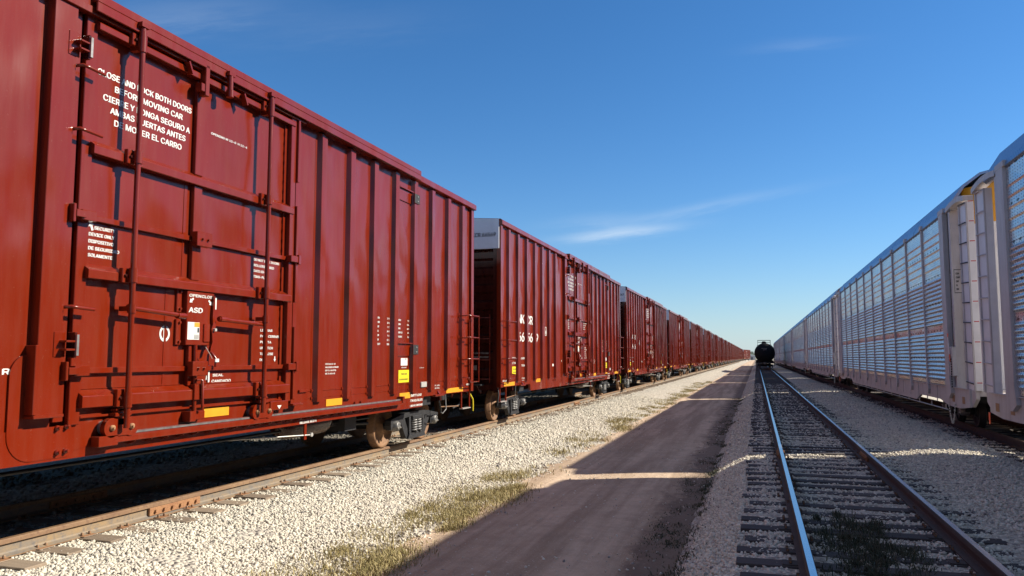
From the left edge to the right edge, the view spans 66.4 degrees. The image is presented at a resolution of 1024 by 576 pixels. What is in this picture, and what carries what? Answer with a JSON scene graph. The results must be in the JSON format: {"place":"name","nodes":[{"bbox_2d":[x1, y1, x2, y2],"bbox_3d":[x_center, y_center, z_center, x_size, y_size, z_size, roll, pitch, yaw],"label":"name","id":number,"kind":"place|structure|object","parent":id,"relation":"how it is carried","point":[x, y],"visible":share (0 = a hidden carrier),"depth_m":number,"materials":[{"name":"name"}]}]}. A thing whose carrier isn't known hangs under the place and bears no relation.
{"place":"outdoors","nodes":[
{"label":"outdoors","id":0,"kind":"place"},
{"bbox_2d":[0,369,693,525],"bbox_3d":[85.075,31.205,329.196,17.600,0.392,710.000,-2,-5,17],"label":"yard bed","id":1,"kind":"object","parent":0,"point":[146,474],"visible":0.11,"depth_m":15.01,"materials":[{"name":"black gravel"}]},
{"bbox_2d":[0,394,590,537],"bbox_3d":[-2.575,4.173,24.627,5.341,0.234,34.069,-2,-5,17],"label":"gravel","id":2,"kind":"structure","parent":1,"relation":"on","point":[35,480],"depth_m":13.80,"materials":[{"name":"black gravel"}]},
{"bbox_2d":[429,388,546,409],"bbox_3d":[-1.300,2.357,36.362,3.192,5.578,20.580,-2,-5,17],"label":"boxcar","id":3,"kind":"object","parent":1,"relation":"on","point":[517,391],"visible":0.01,"depth_m":41.81,"materials":[{"name":"red paint"}]},
{"bbox_2d":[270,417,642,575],"bbox_3d":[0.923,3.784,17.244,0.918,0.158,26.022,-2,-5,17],"label":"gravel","id":4,"kind":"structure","parent":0,"point":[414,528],"depth_m":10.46,"materials":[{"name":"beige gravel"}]},
{"bbox_2d":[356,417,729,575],"bbox_3d":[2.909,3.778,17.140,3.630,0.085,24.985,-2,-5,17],"label":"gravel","id":5,"kind":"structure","parent":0,"point":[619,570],"depth_m":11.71,"materials":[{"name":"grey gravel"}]},
{"bbox_2d":[341,360,754,575],"bbox_3d":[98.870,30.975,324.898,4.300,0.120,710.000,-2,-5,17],"label":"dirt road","id":6,"kind":"structure","parent":0,"point":[504,538],"depth_m":11.51,"materials":[{"name":"grey asphalt"}]},
{"bbox_2d":[239,465,541,575],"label":"grass","id":7,"kind":"structure","parent":6,"relation":"on","point":[456,516],"depth_m":10.33,"materials":[{"name":"plant"}]},
{"bbox_2d":[491,381,715,483],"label":"grass","id":8,"kind":"structure","parent":6,"relation":"on","point":[621,427],"depth_m":25.47,"materials":[{"name":"beige plant"}]},
{"bbox_2d":[635,397,742,575],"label":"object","id":9,"kind":"object","parent":6,"relation":"on","point":[706,486],"visible":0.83,"depth_m":11.28,"materials":[{"name":"grey gravel"}]},
{"bbox_2d":[113,0,1023,354],"label":"sky","id":10,"kind":"structure","parent":0,"point":[731,165],"materials":[{"name":"blue"}]},
{"bbox_2d":[680,446,798,575],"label":"gravel","id":11,"kind":"structure","parent":0,"point":[719,534],"depth_m":9.50,"materials":[{"name":"grey gravel"}]},
{"bbox_2d":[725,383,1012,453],"bbox_3d":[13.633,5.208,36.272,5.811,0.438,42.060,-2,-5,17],"label":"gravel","id":12,"kind":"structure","parent":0,"point":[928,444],"depth_m":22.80,"materials":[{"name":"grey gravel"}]},
{"bbox_2d":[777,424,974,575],"bbox_3d":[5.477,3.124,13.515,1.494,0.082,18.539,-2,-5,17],"label":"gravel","id":13,"kind":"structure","parent":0,"point":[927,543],"depth_m":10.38,"materials":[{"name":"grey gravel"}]},
{"label":"ground","id":14,"kind":"structure","parent":0,"visible":0},
{"bbox_2d":[0,360,749,575],"bbox_3d":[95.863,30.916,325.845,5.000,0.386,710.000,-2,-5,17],"label":"ballast bank","id":15,"kind":"structure","parent":14,"relation":"on","point":[659,391],"depth_m":12.06,"materials":[{"name":"beige gravel"}]},
{"bbox_2d":[0,453,517,575],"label":"gravel","id":16,"kind":"structure","parent":15,"relation":"on","point":[418,473],"depth_m":9.53,"materials":[{"name":"beige gravel"}]},
{"bbox_2d":[0,361,739,570],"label":"railway track","id":17,"kind":"structure","parent":15,"relation":"on","point":[47,539],"depth_m":11.37,"materials":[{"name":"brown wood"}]},
{"bbox_2d":[0,0,478,476],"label":"boxcar","id":18,"kind":"object","parent":17,"relation":"on","point":[196,243],"visible":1,"depth_m":9.30,"materials":[{"name":"red paint"}]},
{"bbox_2d":[60,15,300,437],"bbox_3d":[-3.693,-0.555,9.463,0.257,4.408,3.973,-2,-5,17],"label":"door","id":19,"kind":"structure","parent":18,"relation":"in","point":[182,213],"depth_m":9.04,"materials":[{"name":"red paint"}]},
{"bbox_2d":[428,218,623,420],"bbox_3d":[1.168,1.643,29.869,3.192,5.578,20.580,-2,-5,17],"label":"boxcar","id":20,"kind":"object","parent":17,"relation":"on","point":[548,315],"visible":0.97,"depth_m":23.58,"materials":[{"name":"red paint"}]},
{"bbox_2d":[565,258,591,379],"bbox_3d":[2.543,1.204,29.386,0.257,4.408,3.973,-2,-5,17],"label":"door","id":21,"kind":"structure","parent":20,"relation":"in","point":[578,322],"depth_m":29.30,"materials":[{"name":"red paint"}]},
{"bbox_2d":[603,286,669,390],"bbox_3d":[7.404,3.402,49.792,3.192,5.578,20.580,-2,-5,17],"label":"boxcar","id":22,"kind":"object","parent":17,"relation":"on","point":[643,326],"visible":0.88,"depth_m":45.56,"materials":[{"name":"red paint"}]},
{"bbox_2d":[646,299,655,369],"bbox_3d":[8.778,2.964,49.309,0.257,4.408,3.973,-2,-5,17],"label":"door","id":23,"kind":"structure","parent":22,"relation":"in","point":[651,360],"depth_m":49.39,"materials":[{"name":"red paint"}]},
{"bbox_2d":[640,310,691,379],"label":"boxcar","id":24,"kind":"object","parent":17,"relation":"on","point":[678,339],"visible":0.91,"depth_m":66.82,"materials":[{"name":"red paint"}]},
{"bbox_2d":[679,317,684,365],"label":"door","id":25,"kind":"structure","parent":24,"relation":"in","point":[681,325],"depth_m":69.20,"materials":[{"name":"red paint"}]},
{"bbox_2d":[670,321,704,373],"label":"boxcar","id":26,"kind":"object","parent":17,"relation":"on","point":[696,345],"visible":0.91,"depth_m":87.00,"materials":[{"name":"red paint"}]},
{"bbox_2d":[697,326,700,363],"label":"door","id":27,"kind":"structure","parent":26,"relation":"in","point":[698,332],"depth_m":89.03,"materials":[{"name":"red paint"}]},
{"bbox_2d":[700,328,712,370],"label":"boxcar","id":28,"kind":"object","parent":17,"relation":"on","point":[707,345],"visible":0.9,"depth_m":106.98,"materials":[{"name":"red paint"}]},
{"bbox_2d":[708,331,710,362],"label":"door","id":29,"kind":"structure","parent":28,"relation":"in","point":[709,350],"depth_m":109.00,"materials":[{"name":"red paint"}]},
{"bbox_2d":[708,333,719,368],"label":"boxcar","id":30,"kind":"object","parent":17,"relation":"on","point":[715,345],"visible":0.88,"depth_m":126.92,"materials":[{"name":"red paint"}]},
{"bbox_2d":[716,337,724,365],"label":"boxcar","id":31,"kind":"object","parent":17,"relation":"on","point":[721,352],"visible":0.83,"depth_m":147.32,"materials":[{"name":"red paint"}]},
{"bbox_2d":[721,340,727,365],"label":"boxcar","id":32,"kind":"object","parent":17,"relation":"on","point":[725,350],"visible":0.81,"depth_m":166.83,"materials":[{"name":"red paint"}]},
{"bbox_2d":[725,341,729,364],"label":"boxcar","id":33,"kind":"object","parent":17,"relation":"on","point":[728,351],"visible":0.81,"depth_m":185.46,"materials":[{"name":"red paint"}]},
{"bbox_2d":[728,343,733,362],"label":"boxcar","id":34,"kind":"object","parent":17,"relation":"on","point":[731,352],"visible":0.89,"depth_m":206.54,"materials":[{"name":"red paint"}]},
{"bbox_2d":[730,344,735,362],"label":"boxcar","id":35,"kind":"object","parent":17,"relation":"on","point":[733,353],"visible":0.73,"depth_m":227.22,"materials":[{"name":"red paint"}]},
{"bbox_2d":[742,350,750,360],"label":"boxcar","id":36,"kind":"object","parent":17,"relation":"on","point":[746,355],"visible":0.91,"depth_m":392.32,"materials":[{"name":"red paint"}]},
{"bbox_2d":[407,394,666,470],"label":"gravel","id":37,"kind":"structure","parent":15,"relation":"on","point":[476,452],"depth_m":20.51,"materials":[{"name":"beige gravel"}]},
{"bbox_2d":[670,359,1023,575],"bbox_3d":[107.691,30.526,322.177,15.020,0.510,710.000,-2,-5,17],"label":"ballast bed","id":38,"kind":"object","parent":14,"relation":"on","point":[792,377],"visible":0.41,"depth_m":12.32,"materials":[{"name":"grey gravel"}]},
{"bbox_2d":[736,363,1023,575],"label":"railway track","id":39,"kind":"structure","parent":38,"relation":"on","point":[979,560],"depth_m":10.19,"materials":[{"name":"brown wood"}]},
{"bbox_2d":[754,340,774,368],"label":"tank car","id":40,"kind":"object","parent":39,"relation":"on","point":[764,352],"visible":1,"depth_m":115.89,"materials":[{"name":"black paint"}]},
{"bbox_2d":[804,509,956,575],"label":"weeds","id":41,"kind":"object","parent":38,"relation":"on","point":[875,550],"visible":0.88,"depth_m":7.70,"materials":[{"name":"green plant"}]},
{"bbox_2d":[773,362,1023,463],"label":"railway track","id":42,"kind":"structure","parent":38,"relation":"on","point":[1012,439],"depth_m":23.40,"materials":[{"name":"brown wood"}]},
{"bbox_2d":[773,341,778,363],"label":"auto rack","id":43,"kind":"object","parent":42,"relation":"on","point":[774,345],"visible":0.18,"depth_m":186.11,"materials":[{"name":"metal"}]},
{"bbox_2d":[776,337,783,365],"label":"auto rack","id":44,"kind":"object","parent":42,"relation":"on","point":[777,352],"visible":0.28,"depth_m":161.58,"materials":[{"name":"metal"}]},
{"bbox_2d":[779,333,787,366],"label":"auto rack","id":45,"kind":"object","parent":42,"relation":"on","point":[782,349],"visible":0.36,"depth_m":134.26,"materials":[{"name":"metal"}]},
{"bbox_2d":[784,326,798,369],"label":"auto rack","id":46,"kind":"object","parent":42,"relation":"on","point":[788,348],"visible":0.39,"depth_m":107.07,"materials":[{"name":"metal"}]},
{"bbox_2d":[792,315,832,375],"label":"auto rack","id":47,"kind":"object","parent":42,"relation":"on","point":[799,340],"visible":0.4,"depth_m":78.57,"materials":[{"name":"metal"}]},
{"bbox_2d":[805,286,851,385],"bbox_3d":[23.483,3.641,55.790,3.304,5.958,28.800,-2,-5,17],"label":"auto rack","id":48,"kind":"object","parent":42,"relation":"on","point":[821,319],"visible":0.42,"depth_m":50.61,"materials":[{"name":"metal"}]},
{"bbox_2d":[836,170,1005,427],"bbox_3d":[15.059,1.264,28.877,3.304,5.958,28.800,-2,-5,17],"label":"auto rack","id":49,"kind":"object","parent":42,"relation":"on","point":[908,313],"visible":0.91,"depth_m":20.27,"materials":[{"name":"metal"}]},
{"bbox_2d":[960,181,1004,388],"bbox_3d":[11.337,-0.226,16.961,2.560,4.805,0.630,-2,-5,17],"label":"end door","id":50,"kind":"structure","parent":49,"relation":"in","point":[966,191],"depth_m":17.01,"materials":[{"name":"white paint"}]},
{"bbox_2d":[971,133,1023,423],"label":"auto rack","id":51,"kind":"object","parent":42,"relation":"on","point":[1005,173],"visible":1,"depth_m":13.74,"materials":[{"name":"silver metal"}]},
{"bbox_2d":[832,418,1023,575],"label":"gravel","id":52,"kind":"structure","parent":38,"relation":"on","point":[991,500],"depth_m":12.34,"materials":[{"name":"grey gravel"}]}
]}

